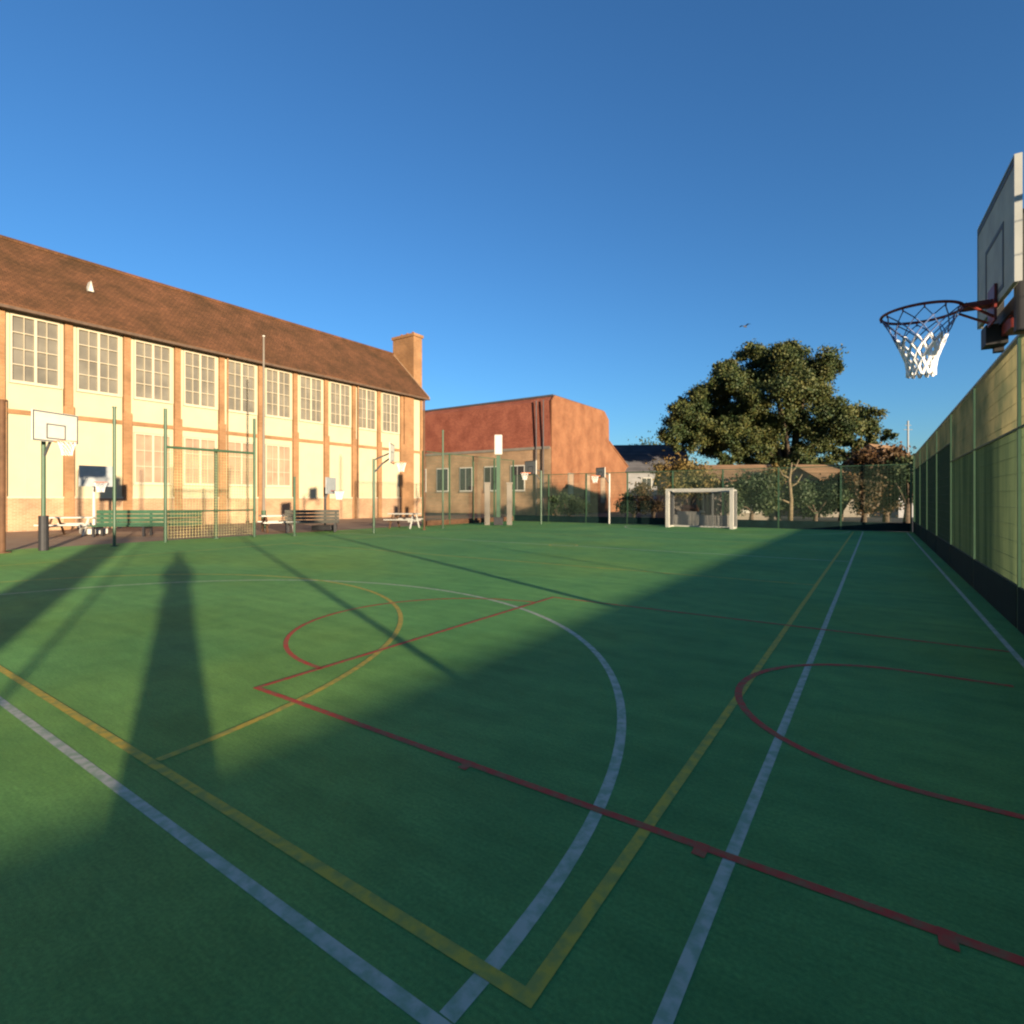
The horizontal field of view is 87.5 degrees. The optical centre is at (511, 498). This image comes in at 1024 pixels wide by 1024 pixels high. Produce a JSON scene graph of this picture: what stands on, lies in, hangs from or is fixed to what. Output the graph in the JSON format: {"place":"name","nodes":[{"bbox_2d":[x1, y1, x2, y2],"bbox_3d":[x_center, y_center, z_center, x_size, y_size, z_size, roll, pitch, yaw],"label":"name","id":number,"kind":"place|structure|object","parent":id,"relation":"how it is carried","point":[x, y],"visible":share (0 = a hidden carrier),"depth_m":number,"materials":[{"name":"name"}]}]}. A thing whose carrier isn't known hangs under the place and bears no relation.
{"place":"outdoors","nodes":[
{"label":"outdoors","id":0,"kind":"place"},
{"bbox_2d":[6,514,565,549],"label":"paving","id":1,"kind":"structure","parent":0,"point":[27,539],"depth_m":23.59,"materials":[{"name":"grey concrete"}]},
{"bbox_2d":[34,516,96,535],"bbox_3d":[-17.871,1.135,21.800,1.800,0.770,1.700,0,0,-11],"label":"picnic table","id":2,"kind":"object","parent":1,"relation":"on","point":[80,525],"visible":0.62,"depth_m":21.45,"materials":[{"name":"white paint"}]},
{"bbox_2d":[79,465,112,534],"bbox_3d":[-17.007,0.090,21.873,1.450,2.820,1.200,0,0,34],"label":"portable hoop","id":3,"kind":"object","parent":1,"relation":"on","point":[94,477],"visible":0.92,"depth_m":21.79,"materials":[{"name":"white paint"}]},
{"bbox_2d":[88,510,200,536],"bbox_3d":[-14.508,0.985,21.277,3.900,1.030,0.650,0,0,-8],"label":"bench","id":4,"kind":"object","parent":1,"relation":"on","point":[150,519],"visible":0.87,"depth_m":21.39,"materials":[{"name":"green wood"}]},
{"bbox_2d":[261,335,265,528],"bbox_3d":[-12.299,-3.280,26.500,0.220,9.560,0.220,0,0,34],"label":"flagpole","id":5,"kind":"object","parent":1,"relation":"on","point":[263,511],"visible":0.85,"depth_m":26.46,"materials":[{"name":"metal"}]},
{"bbox_2d":[257,515,299,532],"bbox_3d":[-10.488,1.135,24.000,1.500,0.770,1.700,0,0,-34],"label":"picnic table","id":6,"kind":"object","parent":1,"relation":"on","point":[264,522],"visible":0.63,"depth_m":23.51,"materials":[{"name":"white paint"}]},
{"bbox_2d":[0,521,1023,1023],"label":"court surface","id":7,"kind":"object","parent":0,"point":[116,909],"visible":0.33,"depth_m":2.92,"materials":[{"name":"green rubber"}]},
{"bbox_2d":[0,399,11,553],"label":"fence post","id":8,"kind":"object","parent":7,"relation":"on","point":[3,475],"visible":1,"depth_m":14.65,"materials":[{"name":"metal"}]},
{"bbox_2d":[31,409,77,550],"bbox_3d":[-13.044,-0.480,15.291,0.994,3.960,0.974,0,0,-38],"label":"basketball hoop","id":9,"kind":"object","parent":7,"relation":"on","point":[49,427],"visible":1,"depth_m":15.34,"materials":[{"name":"white plastic"}]},
{"bbox_2d":[110,406,118,545],"bbox_3d":[-12.482,-0.690,16.795,0.216,4.379,0.216,0,0,34],"label":"fence post","id":10,"kind":"object","parent":7,"relation":"on","point":[114,475],"visible":0.98,"depth_m":16.76,"materials":[{"name":"green metal"}]},
{"bbox_2d":[164,408,255,542],"bbox_3d":[-10.908,-0.800,19.507,0.100,4.600,3.250,0,0,34],"label":"ball stop frame","id":11,"kind":"object","parent":7,"relation":"on","point":[253,494],"visible":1,"depth_m":19.19,"materials":[{"name":"green metal"}]},
{"bbox_2d":[211,448,219,538],"bbox_3d":[-11.075,-0.180,20.011,0.288,3.359,0.288,0,0,34],"label":"fence post","id":12,"kind":"object","parent":7,"relation":"on","point":[216,496],"visible":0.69,"depth_m":19.96,"materials":[{"name":"green metal"}]},
{"bbox_2d":[291,477,296,535],"bbox_3d":[-8.693,0.321,21.375,0.216,2.358,0.216,0,0,34],"label":"fence post","id":13,"kind":"object","parent":7,"relation":"on","point":[294,506],"visible":0.96,"depth_m":21.34,"materials":[{"name":"green metal"}]},
{"bbox_2d":[283,510,338,532],"bbox_3d":[-8.902,1.010,23.782,2.300,0.980,0.650,0,0,-14],"label":"bench","id":14,"kind":"object","parent":7,"relation":"on","point":[331,514],"visible":0.98,"depth_m":23.92,"materials":[{"name":"black wood"}]},
{"bbox_2d":[311,477,343,530],"bbox_3d":[-8.358,0.275,24.485,1.400,2.450,1.100,0,0,4],"label":"portable hoop","id":15,"kind":"object","parent":7,"relation":"on","point":[330,486],"visible":0.99,"depth_m":24.24,"materials":[{"name":"white plastic"}]},
{"bbox_2d":[372,442,406,532],"bbox_3d":[-5.236,-0.425,23.061,1.202,3.850,1.012,0,0,35],"label":"basketball hoop","id":16,"kind":"object","parent":7,"relation":"on","point":[391,458],"visible":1,"depth_m":22.96,"materials":[{"name":"metal"}]},
{"bbox_2d":[383,513,422,528],"bbox_3d":[-5.426,1.135,27.000,1.500,0.770,1.700,0,0,11],"label":"picnic table","id":17,"kind":"object","parent":7,"relation":"on","point":[397,519],"visible":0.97,"depth_m":26.68,"materials":[{"name":"white paint"}]},
{"bbox_2d":[422,400,425,529],"bbox_3d":[-4.176,-1.581,25.419,0.216,6.162,0.216,0,0,34],"label":"fence post","id":18,"kind":"object","parent":7,"relation":"on","point":[423,465],"visible":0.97,"depth_m":25.38,"materials":[{"name":"green metal"}]},
{"bbox_2d":[0,523,853,1007],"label":"yellow court lines","id":19,"kind":"object","parent":7,"relation":"on","point":[532,989],"visible":0.99,"depth_m":2.31,"materials":[{"name":"paint"}]},
{"bbox_2d":[442,430,443,527],"bbox_3d":[-3.471,-0.963,26.871,0.216,4.926,0.216,0,0,34],"label":"fence post","id":20,"kind":"object","parent":7,"relation":"on","point":[442,478],"visible":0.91,"depth_m":26.83,"materials":[{"name":"green metal"}]},
{"bbox_2d":[422,451,513,526],"bbox_3d":[-2.332,-0.520,32.087,0.070,4.040,8.670,0,0,34],"label":"court fence","id":21,"kind":"object","parent":7,"relation":"on","point":[453,521],"visible":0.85,"depth_m":30.77,"materials":[{"name":"green metal"}]},
{"bbox_2d":[484,482,490,524],"bbox_3d":[-1.397,0.300,30.200,0.380,2.400,0.380,0,0,0],"label":"gatepost","id":22,"kind":"object","parent":7,"relation":"on","point":[486,503],"visible":0.98,"depth_m":30.05,"materials":[{"name":"beige concrete"}]},
{"bbox_2d":[494,435,502,524],"bbox_3d":[-0.765,-1.025,30.000,0.520,5.050,0.400,0,0,0],"label":"camera post","id":23,"kind":"object","parent":7,"relation":"on","point":[498,519],"visible":0.97,"depth_m":29.92,"materials":[{"name":"metal"}]},
{"bbox_2d":[506,482,512,524],"bbox_3d":[-0.144,0.300,30.200,0.380,2.400,0.380,0,0,0],"label":"gatepost","id":24,"kind":"object","parent":7,"relation":"on","point":[509,503],"visible":0.97,"depth_m":30.05,"materials":[{"name":"beige concrete"}]},
{"bbox_2d":[0,521,1023,1023],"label":"white court lines","id":25,"kind":"object","parent":7,"relation":"on","point":[462,999],"visible":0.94,"depth_m":2.12,"materials":[{"name":"paint"}]},
{"bbox_2d":[521,460,541,523],"bbox_3d":[1.101,-0.325,30.638,1.162,3.650,0.981,0,0,8],"label":"basketball hoop","id":26,"kind":"object","parent":7,"relation":"on","point":[531,468],"visible":1,"depth_m":30.87,"materials":[{"name":"metal"}]},
{"bbox_2d":[591,467,609,523],"bbox_3d":[5.170,-0.150,31.201,1.146,3.300,0.835,0,0,7],"label":"basketball hoop","id":27,"kind":"object","parent":7,"relation":"on","point":[600,472],"visible":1,"depth_m":31.45,"materials":[{"name":"white paint"}]},
{"bbox_2d":[254,597,1023,965],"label":"red court lines","id":28,"kind":"object","parent":7,"relation":"on","point":[978,945],"visible":1,"depth_m":2.81,"materials":[{"name":"paint"}]},
{"bbox_2d":[665,488,736,528],"bbox_3d":[9.669,0.500,27.359,3.330,2.000,1.075,0,0,34],"label":"football goal","id":29,"kind":"object","parent":7,"relation":"on","point":[669,507],"visible":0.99,"depth_m":27.66,"materials":[{"name":"white paint"}]},
{"bbox_2d":[675,511,729,525],"bbox_3d":[9.984,1.100,28.140,2.800,0.800,0.110,0,0,34],"label":"rebound board","id":30,"kind":"object","parent":7,"relation":"on","point":[717,522],"visible":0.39,"depth_m":28.15,"materials":[{"name":"white paint"}]},
{"bbox_2d":[459,760,959,951],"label":"red key ticks","id":31,"kind":"object","parent":7,"relation":"on","point":[948,938],"visible":1,"depth_m":1.85,"materials":[{"name":"paint"}]},
{"bbox_2d":[514,464,911,531],"bbox_3d":[8.930,-0.020,29.736,21.330,3.040,0.070,0,0,34],"label":"court fence","id":32,"kind":"object","parent":7,"relation":"on","point":[852,525],"visible":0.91,"depth_m":27.42,"materials":[{"name":"green metal"}]},
{"bbox_2d":[879,152,1023,378],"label":"basketball hoop","id":33,"kind":"object","parent":7,"relation":"on","point":[1000,254],"visible":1,"depth_m":3.64,"materials":[{"name":"white metal"}]},
{"bbox_2d":[913,334,1023,634],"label":"court fence","id":34,"kind":"object","parent":7,"relation":"on","point":[968,492],"visible":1,"depth_m":8.17,"materials":[{"name":"metal"}]},
{"bbox_2d":[0,0,1023,464],"label":"sky","id":35,"kind":"structure","parent":0,"point":[587,202],"materials":[{"name":"blue"}]},
{"bbox_2d":[425,511,912,531],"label":"tarmac yard","id":36,"kind":"structure","parent":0,"point":[845,519],"depth_m":40.14,"materials":[{"name":"grey asphalt"}]},
{"bbox_2d":[0,235,429,531],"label":"school building","id":37,"kind":"structure","parent":36,"relation":"on","point":[89,344],"depth_m":30.45,"materials":[{"name":"paint"}]},
{"bbox_2d":[9,313,60,388],"bbox_3d":[-21.975,-6.730,24.673,0.230,3.100,1.840,0,0,34],"label":"window","id":38,"kind":"structure","parent":37,"relation":"in","point":[34,343],"depth_m":24.64,"materials":[{"name":"beige paint"}]},
{"bbox_2d":[76,327,120,396],"bbox_3d":[-20.612,-6.730,26.673,0.230,3.100,1.840,0,0,34],"label":"window","id":39,"kind":"structure","parent":37,"relation":"in","point":[97,353],"depth_m":26.63,"materials":[{"name":"beige paint"}]},
{"bbox_2d":[133,340,171,403],"bbox_3d":[-19.249,-6.730,28.672,0.230,3.100,1.840,0,0,34],"label":"window","id":40,"kind":"structure","parent":37,"relation":"in","point":[152,362],"depth_m":28.65,"materials":[{"name":"white glass"}]},
{"bbox_2d":[133,433,171,484],"bbox_3d":[-19.249,-2.070,28.672,0.230,2.720,1.840,0,0,34],"label":"window","id":41,"kind":"structure","parent":37,"relation":"in","point":[148,448],"depth_m":28.62,"materials":[{"name":"white glass"}]},
{"bbox_2d":[183,437,215,485],"bbox_3d":[-17.886,-2.070,30.672,0.230,2.720,1.840,0,0,34],"label":"window","id":42,"kind":"structure","parent":37,"relation":"in","point":[187,441],"depth_m":30.62,"materials":[{"name":"beige paint"}]},
{"bbox_2d":[183,350,216,409],"bbox_3d":[-17.886,-6.730,30.672,0.230,3.100,1.840,0,0,34],"label":"window","id":43,"kind":"structure","parent":37,"relation":"in","point":[199,370],"depth_m":30.65,"materials":[{"name":"beige paint"}]},
{"bbox_2d":[226,360,256,414],"bbox_3d":[-16.523,-6.730,32.672,0.230,3.100,1.840,0,0,34],"label":"window","id":44,"kind":"structure","parent":37,"relation":"in","point":[242,376],"depth_m":32.68,"materials":[{"name":"white glass"}]},
{"bbox_2d":[226,441,256,486],"bbox_3d":[-16.523,-2.070,32.672,0.230,2.720,1.840,0,0,34],"label":"window","id":45,"kind":"structure","parent":37,"relation":"in","point":[233,446],"depth_m":32.62,"materials":[{"name":"beige paint"}]},
{"bbox_2d":[265,368,291,419],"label":"window","id":46,"kind":"structure","parent":37,"relation":"in","point":[277,383],"depth_m":34.64,"materials":[{"name":"white glass"}]},
{"bbox_2d":[265,444,291,487],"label":"window","id":47,"kind":"structure","parent":37,"relation":"in","point":[277,457],"depth_m":34.64,"materials":[{"name":"beige paint"}]},
{"bbox_2d":[299,375,322,423],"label":"window","id":48,"kind":"structure","parent":37,"relation":"in","point":[310,389],"depth_m":36.67,"materials":[{"name":"white glass"}]},
{"bbox_2d":[329,382,350,427],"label":"window","id":49,"kind":"structure","parent":37,"relation":"in","point":[339,393],"depth_m":38.65,"materials":[{"name":"white glass"}]},
{"bbox_2d":[357,387,376,430],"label":"window","id":50,"kind":"structure","parent":37,"relation":"in","point":[367,398],"depth_m":40.68,"materials":[{"name":"beige paint"}]},
{"bbox_2d":[381,393,398,434],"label":"window","id":51,"kind":"structure","parent":37,"relation":"in","point":[390,403],"depth_m":42.64,"materials":[{"name":"beige paint"}]},
{"bbox_2d":[425,394,628,514],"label":"brick hall","id":52,"kind":"structure","parent":36,"relation":"on","point":[553,434],"depth_m":52.23,"materials":[{"name":"brick"}]},
{"bbox_2d":[436,468,448,492],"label":"window","id":53,"kind":"structure","parent":52,"relation":"in","point":[439,470],"depth_m":55.21,"materials":[{"name":"white paint"}]},
{"bbox_2d":[459,467,471,492],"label":"window","id":54,"kind":"structure","parent":52,"relation":"in","point":[463,473],"depth_m":53.44,"materials":[{"name":"white paint"}]},
{"bbox_2d":[483,466,495,491],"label":"window","id":55,"kind":"structure","parent":52,"relation":"in","point":[487,469],"depth_m":51.69,"materials":[{"name":"white paint"}]},
{"bbox_2d":[510,465,524,491],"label":"window","id":56,"kind":"structure","parent":52,"relation":"in","point":[518,469],"depth_m":49.84,"materials":[{"name":"white paint"}]},
{"bbox_2d":[568,473,573,503],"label":"window","id":57,"kind":"structure","parent":52,"relation":"in","point":[571,474],"depth_m":50.91,"materials":[{"name":"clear glass"}]},
{"bbox_2d":[587,474,589,502],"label":"window","id":58,"kind":"structure","parent":52,"relation":"in","point":[587,474],"depth_m":53.76,"materials":[{"name":"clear glass"}]},
{"bbox_2d":[600,478,603,502],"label":"window","id":59,"kind":"structure","parent":52,"relation":"in","point":[601,479],"depth_m":56.58,"materials":[{"name":"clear glass"}]},
{"bbox_2d":[547,494,566,515],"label":"shrub","id":60,"kind":"object","parent":36,"relation":"on","point":[556,511],"visible":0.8,"depth_m":34.42,"materials":[{"name":"green plant"}]},
{"bbox_2d":[546,491,590,515],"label":"shrub","id":61,"kind":"object","parent":36,"relation":"on","point":[578,506],"visible":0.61,"depth_m":37.27,"materials":[{"name":"green plant"}]},
{"bbox_2d":[613,492,650,516],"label":"shrub","id":62,"kind":"object","parent":36,"relation":"on","point":[631,509],"visible":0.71,"depth_m":37.58,"materials":[{"name":"green plant"}]},
{"bbox_2d":[628,477,671,517],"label":"shrub","id":63,"kind":"object","parent":36,"relation":"on","point":[655,505],"visible":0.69,"depth_m":35.80,"materials":[{"name":"green plant"}]},
{"bbox_2d":[642,450,728,504],"bbox_3d":[11.630,-0.825,35.858,5.150,4.875,4.130,0,0,0],"label":"shrub","id":64,"kind":"object","parent":36,"relation":"on","point":[693,480],"visible":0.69,"depth_m":35.53,"materials":[{"name":"green plant"}]},
{"bbox_2d":[653,464,784,519],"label":"house","id":65,"kind":"structure","parent":36,"relation":"on","point":[758,516],"depth_m":37.47,"materials":[{"name":"ceramic"}]},
{"bbox_2d":[687,493,704,512],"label":"window","id":66,"kind":"structure","parent":65,"relation":"in","point":[695,502],"depth_m":37.22,"materials":[{"name":"grey glass"}]},
{"bbox_2d":[742,499,760,512],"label":"window","id":67,"kind":"structure","parent":65,"relation":"in","point":[747,499],"depth_m":36.72,"materials":[{"name":"white paint"}]},
{"bbox_2d":[713,469,784,519],"bbox_3d":[15.046,-0.169,33.680,4.420,3.563,3.708,0,0,0],"label":"shrub","id":68,"kind":"object","parent":36,"relation":"on","point":[740,485],"visible":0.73,"depth_m":33.19,"materials":[{"name":"green plant"}]},
{"bbox_2d":[757,463,793,512],"bbox_3d":[17.919,-0.440,37.184,3.489,4.103,3.071,0,0,36],"label":"shrub","id":69,"kind":"object","parent":36,"relation":"on","point":[782,470],"visible":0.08,"depth_m":36.59,"materials":[{"name":"green plant"}]},
{"bbox_2d":[777,460,801,520],"bbox_3d":[17.108,-0.451,33.000,1.734,3.913,0.300,0,0,0],"label":"tree","id":70,"kind":"object","parent":36,"relation":"on","point":[790,503],"visible":0.77,"depth_m":32.94,"materials":[{"name":"brown plant"}]},
{"bbox_2d":[779,474,856,520],"bbox_3d":[19.214,0.009,33.977,4.962,3.208,3.474,0,0,0],"label":"shrub","id":71,"kind":"object","parent":36,"relation":"on","point":[798,493],"visible":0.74,"depth_m":33.49,"materials":[{"name":"green plant"}]},
{"bbox_2d":[781,464,871,516],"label":"house","id":72,"kind":"structure","parent":36,"relation":"on","point":[798,472],"depth_m":44.54,"materials":[{"name":"brick"}]},
{"bbox_2d":[810,470,851,520],"bbox_3d":[22.380,-0.278,36.316,5.318,3.782,4.096,0,0,20],"label":"shrub","id":73,"kind":"object","parent":36,"relation":"on","point":[818,483],"visible":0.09,"depth_m":35.82,"materials":[{"name":"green plant"}]},
{"bbox_2d":[821,454,898,521],"bbox_3d":[21.566,-0.545,33.098,3.870,4.314,3.621,0,0,0],"label":"shrub","id":74,"kind":"object","parent":36,"relation":"on","point":[878,485],"visible":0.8,"depth_m":32.32,"materials":[{"name":"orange plant"}]},
{"bbox_2d":[833,441,916,521],"bbox_3d":[23.416,-1.041,34.118,4.764,5.304,3.933,0,0,0],"label":"shrub","id":75,"kind":"object","parent":36,"relation":"on","point":[857,458],"visible":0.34,"depth_m":33.73,"materials":[{"name":"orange plant"}]},
{"bbox_2d":[839,444,912,517],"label":"house","id":76,"kind":"structure","parent":36,"relation":"on","point":[899,513],"depth_m":42.55,"materials":[{"name":"brick"}]},
{"bbox_2d":[876,453,914,522],"bbox_3d":[23.521,-0.594,32.094,3.445,4.410,3.410,0,0,0],"label":"shrub","id":77,"kind":"object","parent":36,"relation":"on","point":[900,485],"visible":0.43,"depth_m":31.75,"materials":[{"name":"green plant"}]},
{"bbox_2d":[681,505,698,511],"bbox_3d":[9.546,0.925,28.741,0.900,1.150,0.450,0,0,34],"label":"storage box","id":78,"kind":"object","parent":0,"point":[691,507],"visible":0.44,"depth_m":28.61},
{"label":"ground","id":79,"kind":"structure","parent":0,"visible":0},
{"bbox_2d":[613,444,687,510],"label":"house","id":80,"kind":"structure","parent":79,"relation":"on","point":[636,458],"depth_m":63.55,"materials":[{"name":"stone"}]},
{"bbox_2d":[642,478,651,489],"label":"window","id":81,"kind":"structure","parent":80,"relation":"in","point":[644,479],"depth_m":61.94,"materials":[{"name":"white paint"}]},
{"bbox_2d":[628,430,701,463],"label":"tree","id":82,"kind":"object","parent":79,"relation":"on","point":[650,443],"visible":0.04,"depth_m":91.28,"materials":[{"name":"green plant"}]},
{"bbox_2d":[654,338,899,472],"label":"tree","id":83,"kind":"object","parent":79,"relation":"on","point":[747,427],"visible":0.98,"depth_m":56.14,"materials":[{"name":"green plant"}]},
{"bbox_2d":[903,421,912,452],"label":"aerial mast","id":84,"kind":"object","parent":79,"relation":"on","point":[907,425],"visible":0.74,"depth_m":59.96,"materials":[{"name":"metal"}]}
]}

